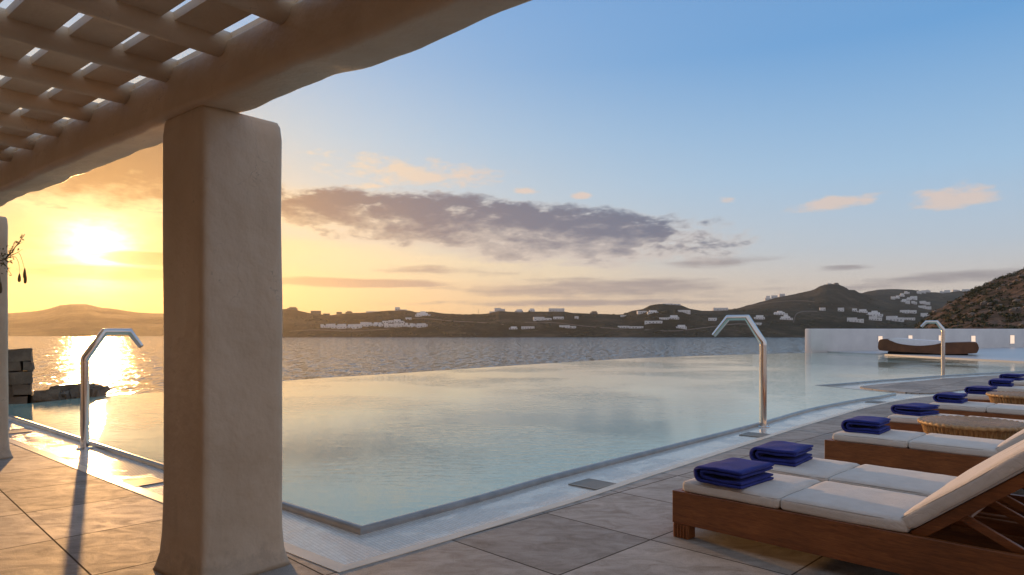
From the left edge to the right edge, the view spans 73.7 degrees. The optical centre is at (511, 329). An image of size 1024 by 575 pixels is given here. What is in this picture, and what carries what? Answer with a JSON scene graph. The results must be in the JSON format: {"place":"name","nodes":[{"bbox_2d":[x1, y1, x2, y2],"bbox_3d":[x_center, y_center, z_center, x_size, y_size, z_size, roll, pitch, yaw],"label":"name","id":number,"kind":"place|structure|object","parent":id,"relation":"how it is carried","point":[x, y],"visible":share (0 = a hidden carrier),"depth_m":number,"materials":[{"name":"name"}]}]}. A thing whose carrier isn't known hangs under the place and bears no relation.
{"place":"outdoors","nodes":[
{"label":"outdoors","id":0,"kind":"place"},
{"bbox_2d":[8,348,33,403],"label":"stone wall","id":1,"kind":"structure","parent":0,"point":[20,374],"depth_m":12.28,"materials":[{"name":"grey stone"}]},
{"bbox_2d":[8,304,163,335],"bbox_3d":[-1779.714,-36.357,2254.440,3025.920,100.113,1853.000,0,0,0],"label":"distant hill","id":2,"kind":"structure","parent":0,"point":[76,320],"depth_m":1679.54,"materials":[{"name":"brown soil"}]},
{"bbox_2d":[8,336,804,397],"bbox_3d":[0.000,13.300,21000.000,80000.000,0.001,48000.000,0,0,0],"label":"sea","id":3,"kind":"structure","parent":0,"point":[122,365],"depth_m":378.14,"materials":[{"name":"liquid"}]},
{"bbox_2d":[28,384,109,402],"bbox_3d":[-8.528,1.373,13.214,0.634,0.643,1.650,0,0,8],"label":"rock","id":4,"kind":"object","parent":3,"relation":"in","point":[61,392],"depth_m":12.90,"materials":[{"name":"stone"}]},
{"bbox_2d":[0,396,1023,574],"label":"deck","id":5,"kind":"structure","parent":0,"point":[57,518],"depth_m":4.23,"materials":[{"name":"stone"}]},
{"bbox_2d":[0,0,530,574],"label":"pergola","id":6,"kind":"object","parent":5,"relation":"on","point":[222,334],"visible":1,"depth_m":3.54,"materials":[{"name":"paint"}]},
{"bbox_2d":[0,234,26,293],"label":"hanging plant","id":7,"kind":"object","parent":6,"relation":"hanging from","point":[10,254],"visible":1,"depth_m":6.24,"materials":[{"name":"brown plant"}]},
{"bbox_2d":[8,372,1023,564],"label":"overflow channel","id":8,"kind":"object","parent":5,"relation":"in","point":[342,546],"visible":0.21,"depth_m":5.69,"materials":[{"name":"tile"}]},
{"bbox_2d":[9,429,31,433],"bbox_3d":[-6.407,1.318,8.804,0.290,0.010,0.290,0,0,39],"label":"drain grate","id":9,"kind":"object","parent":8,"relation":"on","point":[17,431],"visible":0.66,"depth_m":8.80,"materials":[{"name":"grey metal"}]},
{"bbox_2d":[76,328,142,449],"bbox_3d":[-4.586,0.655,7.804,0.172,1.337,0.695,0,0,42],"label":"pool spout","id":10,"kind":"object","parent":8,"relation":"on","point":[91,349],"visible":1,"depth_m":7.59,"materials":[{"name":"silver metal"}]},
{"bbox_2d":[122,476,162,486],"bbox_3d":[-3.198,1.318,5.898,0.290,0.010,0.290,0,0,39],"label":"drain grate","id":11,"kind":"object","parent":8,"relation":"on","point":[145,481],"visible":0.67,"depth_m":5.91,"materials":[{"name":"grey metal"}]},
{"bbox_2d":[9,396,929,572],"bbox_3d":[1.144,1.313,9.899,29.033,0.034,12.164,0,0,-4],"label":"channel border","id":12,"kind":"object","parent":8,"relation":"on","point":[325,562],"visible":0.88,"depth_m":5.29,"materials":[{"name":"grey stone"}]},
{"bbox_2d":[8,371,1023,534],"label":"pool rim","id":13,"kind":"object","parent":8,"relation":"on","point":[355,528],"visible":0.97,"depth_m":6.43,"materials":[{"name":"stone"}]},
{"bbox_2d":[712,315,769,427],"bbox_3d":[3.178,0.560,9.516,0.822,1.528,0.184,0,0,39],"label":"pool spout","id":14,"kind":"object","parent":13,"relation":"on","point":[758,335],"visible":0.99,"depth_m":9.28,"materials":[{"name":"silver metal"}]},
{"bbox_2d":[920,320,944,374],"bbox_3d":[12.002,0.532,19.445,0.661,1.584,0.200,0,0,39],"label":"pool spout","id":15,"kind":"object","parent":13,"relation":"on","point":[940,326],"visible":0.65,"depth_m":19.27,"materials":[{"name":"silver metal"}]},
{"bbox_2d":[568,478,615,489],"bbox_3d":[0.684,1.318,5.827,0.290,0.010,0.290,0,0,43],"label":"drain grate","id":16,"kind":"object","parent":8,"relation":"on","point":[590,483],"visible":0.98,"depth_m":5.82,"materials":[{"name":"grey metal"}]},
{"bbox_2d":[739,432,769,436],"bbox_3d":[3.042,1.318,8.554,0.290,0.010,0.290,0,0,41],"label":"drain grate","id":17,"kind":"object","parent":8,"relation":"on","point":[752,434],"visible":0.98,"depth_m":8.55,"materials":[{"name":"grey"}]},
{"bbox_2d":[865,400,885,402],"bbox_3d":[6.620,1.318,12.435,0.290,0.010,0.290,0,0,41],"label":"drain grate","id":18,"kind":"object","parent":8,"relation":"on","point":[869,401],"visible":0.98,"depth_m":12.46,"materials":[{"name":"grey metal"}]},
{"bbox_2d":[672,443,1023,574],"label":"sun lounger","id":19,"kind":"object","parent":5,"relation":"on","point":[946,530],"visible":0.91,"depth_m":3.57,"materials":[{"name":"brown wood"}]},
{"bbox_2d":[693,457,773,488],"bbox_3d":[1.368,0.880,4.218,0.410,0.108,0.325,0,0,-43],"label":"towel","id":20,"kind":"object","parent":19,"relation":"on","point":[736,473],"visible":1,"depth_m":4.12,"materials":[{"name":"blue fabric"}]},
{"bbox_2d":[766,440,1023,521],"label":"sun lounger","id":21,"kind":"object","parent":5,"relation":"on","point":[925,484],"visible":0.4,"depth_m":4.29,"materials":[{"name":"beige fabric"}]},
{"bbox_2d":[749,441,812,466],"bbox_3d":[1.920,0.878,4.867,0.326,0.113,0.393,0,0,40],"label":"towel","id":22,"kind":"object","parent":21,"relation":"on","point":[786,453],"visible":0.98,"depth_m":4.77,"materials":[{"name":"blue fabric"}]},
{"bbox_2d":[825,429,1023,476],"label":"sun lounger","id":23,"kind":"object","parent":5,"relation":"on","point":[949,455],"visible":0.75,"depth_m":5.79,"materials":[{"name":"beige fabric"}]},
{"bbox_2d":[841,416,890,433],"bbox_3d":[3.258,0.874,6.287,0.325,0.120,0.397,0,0,42],"label":"towel","id":24,"kind":"object","parent":23,"relation":"on","point":[868,424],"visible":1,"depth_m":6.18,"materials":[{"name":"blue fabric"}]},
{"bbox_2d":[885,414,1023,431],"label":"sun lounger","id":25,"kind":"object","parent":5,"relation":"on","point":[904,422],"visible":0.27,"depth_m":7.34,"materials":[{"name":"beige fabric"}]},
{"bbox_2d":[890,403,939,415],"bbox_3d":[4.450,0.879,7.546,0.391,0.110,0.327,0,0,-31],"label":"towel","id":26,"kind":"object","parent":25,"relation":"on","point":[918,409],"visible":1,"depth_m":7.45,"materials":[{"name":"blue fabric"}]},
{"bbox_2d":[917,415,1023,439],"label":"wicker table","id":27,"kind":"object","parent":5,"relation":"on","point":[988,428],"visible":0.44,"depth_m":6.21,"materials":[{"name":"brown wicker"}]},
{"bbox_2d":[929,401,1023,419],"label":"sun lounger","id":28,"kind":"object","parent":5,"relation":"on","point":[994,410],"visible":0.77,"depth_m":8.36,"materials":[{"name":"beige fabric"}]},
{"bbox_2d":[933,392,967,403],"bbox_3d":[5.657,0.876,8.810,0.328,0.117,0.391,0,0,43],"label":"towel","id":29,"kind":"object","parent":28,"relation":"on","point":[949,397],"visible":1,"depth_m":8.70,"materials":[{"name":"blue fabric"}]},
{"bbox_2d":[964,394,990,402],"bbox_3d":[7.416,0.895,9.481,2.080,0.810,0.667,0,0,45],"label":"sun lounger","id":30,"kind":"object","parent":5,"relation":"on","point":[977,398],"visible":0.15,"depth_m":9.78,"materials":[{"name":"beige fabric"}]},
{"bbox_2d":[964,385,997,394],"bbox_3d":[6.851,0.880,9.978,0.412,0.106,0.326,0,0,-42],"label":"towel","id":31,"kind":"object","parent":30,"relation":"on","point":[978,389],"visible":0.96,"depth_m":9.89,"materials":[{"name":"blue fabric"}]},
{"bbox_2d":[986,391,1023,404],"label":"wicker table","id":32,"kind":"object","parent":5,"relation":"on","point":[1007,397],"visible":0.41,"depth_m":9.04,"materials":[{"name":"brown wicker"}]},
{"bbox_2d":[995,385,1023,391],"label":"sun lounger","id":33,"kind":"object","parent":5,"relation":"on","point":[1014,388],"visible":0.28,"depth_m":11.00,"materials":[{"name":"beige fabric"}]},
{"bbox_2d":[988,378,1013,386],"bbox_3d":[8.102,0.875,11.314,0.326,0.118,0.416,0,0,41],"label":"towel","id":34,"kind":"object","parent":33,"relation":"on","point":[1002,382],"visible":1,"depth_m":11.20,"materials":[{"name":"blue fabric"}]},
{"bbox_2d":[1012,380,1023,385],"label":"sun lounger","id":35,"kind":"object","parent":5,"relation":"on","point":[1019,383],"visible":0.16,"depth_m":12.33,"materials":[{"name":"beige fabric"}]},
{"bbox_2d":[999,373,1023,380],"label":"towel","id":36,"kind":"object","parent":35,"relation":"on","point":[1016,377],"visible":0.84,"depth_m":12.53,"materials":[{"name":"blue fabric"}]},
{"bbox_2d":[0,0,1023,314],"label":"sky","id":37,"kind":"structure","parent":0,"point":[575,156],"materials":[{"name":"blue"}]},
{"bbox_2d":[8,352,1023,524],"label":"pool water","id":38,"kind":"structure","parent":0,"point":[364,450],"depth_m":10.21,"materials":[{"name":"blue liquid"}]},
{"bbox_2d":[289,300,816,331],"bbox_3d":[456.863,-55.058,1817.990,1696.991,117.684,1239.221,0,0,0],"label":"houses","id":39,"kind":"structure","parent":0,"point":[561,323],"depth_m":1264.13,"materials":[{"name":"white paint"}]},
{"bbox_2d":[282,304,930,336],"bbox_3d":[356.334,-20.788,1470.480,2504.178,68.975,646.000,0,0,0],"label":"coast hill","id":40,"kind":"structure","parent":0,"point":[495,328],"depth_m":1281.56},
{"bbox_2d":[415,311,429,316],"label":"house","id":41,"kind":"structure","parent":40,"relation":"on","point":[422,313],"depth_m":1387.09,"materials":[{"name":"grey paint"}]},
{"bbox_2d":[494,308,504,311],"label":"house","id":42,"kind":"structure","parent":40,"relation":"on","point":[497,309],"depth_m":1475.77,"materials":[{"name":"grey paint"}]},
{"bbox_2d":[521,326,533,328],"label":"house","id":43,"kind":"structure","parent":40,"relation":"on","point":[527,327],"depth_m":1229.84,"materials":[{"name":"grey"}]},
{"bbox_2d":[533,317,551,320],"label":"house","id":44,"kind":"structure","parent":40,"relation":"on","point":[538,318],"depth_m":1309.46,"materials":[{"name":"grey paint"}]},
{"bbox_2d":[548,308,563,311],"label":"house","id":45,"kind":"structure","parent":40,"relation":"on","point":[555,309],"depth_m":1476.01,"materials":[{"name":"grey paint"}]},
{"bbox_2d":[559,325,575,327],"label":"house","id":46,"kind":"structure","parent":40,"relation":"on","point":[566,326],"depth_m":1240.69,"materials":[{"name":"grey paint"}]},
{"bbox_2d":[287,284,964,336],"bbox_3d":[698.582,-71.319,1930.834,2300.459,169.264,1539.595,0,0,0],"label":"scrub","id":47,"kind":"object","parent":40,"relation":"on","point":[546,316],"visible":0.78,"depth_m":1304.51,"materials":[{"name":"green plant"}]},
{"bbox_2d":[629,326,643,328],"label":"house","id":48,"kind":"structure","parent":40,"relation":"on","point":[636,327],"depth_m":1243.00,"materials":[{"name":"grey"}]},
{"bbox_2d":[647,310,657,314],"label":"house","id":49,"kind":"structure","parent":40,"relation":"on","point":[652,311],"depth_m":1343.19,"materials":[{"name":"grey paint"}]},
{"bbox_2d":[645,321,662,323],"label":"house","id":50,"kind":"structure","parent":40,"relation":"on","point":[647,322],"depth_m":1263.09,"materials":[{"name":"grey paint"}]},
{"bbox_2d":[669,315,678,318],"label":"house","id":51,"kind":"structure","parent":40,"relation":"on","point":[673,317],"depth_m":1292.01,"materials":[{"name":"grey paint"}]},
{"bbox_2d":[676,325,686,328],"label":"house","id":52,"kind":"structure","parent":40,"relation":"on","point":[681,326],"depth_m":1224.49,"materials":[{"name":"grey"}]},
{"bbox_2d":[678,310,689,313],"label":"house","id":53,"kind":"structure","parent":40,"relation":"on","point":[686,311],"depth_m":1367.52,"materials":[{"name":"grey paint"}]},
{"bbox_2d":[712,308,727,310],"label":"house","id":54,"kind":"structure","parent":40,"relation":"on","point":[717,309],"depth_m":1476.28,"materials":[{"name":"grey paint"}]},
{"bbox_2d":[754,315,764,318],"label":"house","id":55,"kind":"structure","parent":40,"relation":"on","point":[759,317],"depth_m":1323.31,"materials":[{"name":"grey paint"}]},
{"bbox_2d":[773,311,787,314],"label":"house","id":56,"kind":"structure","parent":40,"relation":"on","point":[779,313],"depth_m":1356.30,"materials":[{"name":"grey paint"}]},
{"bbox_2d":[780,315,792,319],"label":"house","id":57,"kind":"structure","parent":40,"relation":"on","point":[785,317],"depth_m":1311.26,"materials":[{"name":"grey paint"}]},
{"bbox_2d":[847,318,863,322],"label":"house","id":58,"kind":"structure","parent":40,"relation":"on","point":[855,320],"depth_m":1288.34,"materials":[{"name":"grey paint"}]},
{"bbox_2d":[857,309,867,312],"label":"house","id":59,"kind":"structure","parent":40,"relation":"on","point":[862,311],"depth_m":1422.73,"materials":[{"name":"grey paint"}]},
{"bbox_2d":[866,311,882,316],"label":"house","id":60,"kind":"structure","parent":40,"relation":"on","point":[875,313],"depth_m":1378.76,"materials":[{"name":"grey paint"}]},
{"bbox_2d":[869,316,881,320],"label":"house","id":61,"kind":"structure","parent":40,"relation":"on","point":[875,318],"depth_m":1316.72,"materials":[{"name":"grey paint"}]},
{"bbox_2d":[886,316,903,321],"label":"house","id":62,"kind":"structure","parent":40,"relation":"on","point":[895,318],"depth_m":1326.56,"materials":[{"name":"grey paint"}]},
{"bbox_2d":[730,284,917,310],"bbox_3d":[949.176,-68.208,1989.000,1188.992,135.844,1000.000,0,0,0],"label":"peaked hill","id":63,"kind":"structure","parent":0,"point":[830,295],"depth_m":1882.96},
{"bbox_2d":[863,289,966,310],"bbox_3d":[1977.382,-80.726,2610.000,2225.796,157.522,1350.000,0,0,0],"label":"village hill","id":64,"kind":"structure","parent":0,"point":[936,300],"depth_m":2468.00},
{"bbox_2d":[918,305,930,309],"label":"house","id":65,"kind":"structure","parent":64,"relation":"on","point":[926,307],"depth_m":2252.47,"materials":[{"name":"grey paint"}]},
{"bbox_2d":[919,301,929,304],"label":"house","id":66,"kind":"structure","parent":64,"relation":"on","point":[924,302],"depth_m":2310.66,"materials":[{"name":"grey paint"}]},
{"bbox_2d":[828,347,1023,361],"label":"terrace","id":67,"kind":"structure","parent":0,"point":[1011,354],"depth_m":33.85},
{"bbox_2d":[805,329,1023,352],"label":"garden wall","id":68,"kind":"structure","parent":67,"relation":"on","point":[820,340],"depth_m":41.14,"materials":[{"name":"white paint"}]},
{"bbox_2d":[877,335,882,343],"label":"wall light","id":69,"kind":"object","parent":68,"relation":"attached to","point":[879,337],"visible":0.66,"depth_m":40.80,"materials":[{"name":"white glass"}]},
{"bbox_2d":[970,335,975,341],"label":"wall light","id":70,"kind":"object","parent":68,"relation":"attached to","point":[972,338],"visible":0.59,"depth_m":45.35,"materials":[{"name":"white glass"}]},
{"bbox_2d":[1009,334,1014,343],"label":"wall light","id":71,"kind":"object","parent":68,"relation":"attached to","point":[1012,339],"visible":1,"depth_m":47.61,"materials":[{"name":"white glass"}]},
{"bbox_2d":[878,338,978,354],"bbox_3d":[20.860,0.839,34.310,4.241,0.805,1.900,0,0,33],"label":"daybed","id":72,"kind":"object","parent":67,"relation":"on","point":[908,346],"visible":0.96,"depth_m":33.63,"materials":[{"name":"brown wood"}]},
{"bbox_2d":[860,375,1023,393],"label":"path","id":73,"kind":"structure","parent":0,"point":[934,386],"depth_m":15.85,"materials":[{"name":"stone"}]},
{"bbox_2d":[915,270,1023,328],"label":"rocky hill","id":74,"kind":"structure","parent":0,"point":[995,318],"depth_m":179.20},
{"bbox_2d":[910,268,1023,328],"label":"scrub","id":75,"kind":"object","parent":74,"relation":"on","point":[971,294],"visible":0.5,"depth_m":180.38,"materials":[{"name":"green plant"}]},
{"bbox_2d":[914,271,1023,328],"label":"hillside rocks","id":76,"kind":"object","parent":74,"relation":"on","point":[983,303],"visible":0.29,"depth_m":178.72,"materials":[{"name":"stone"}]}
]}

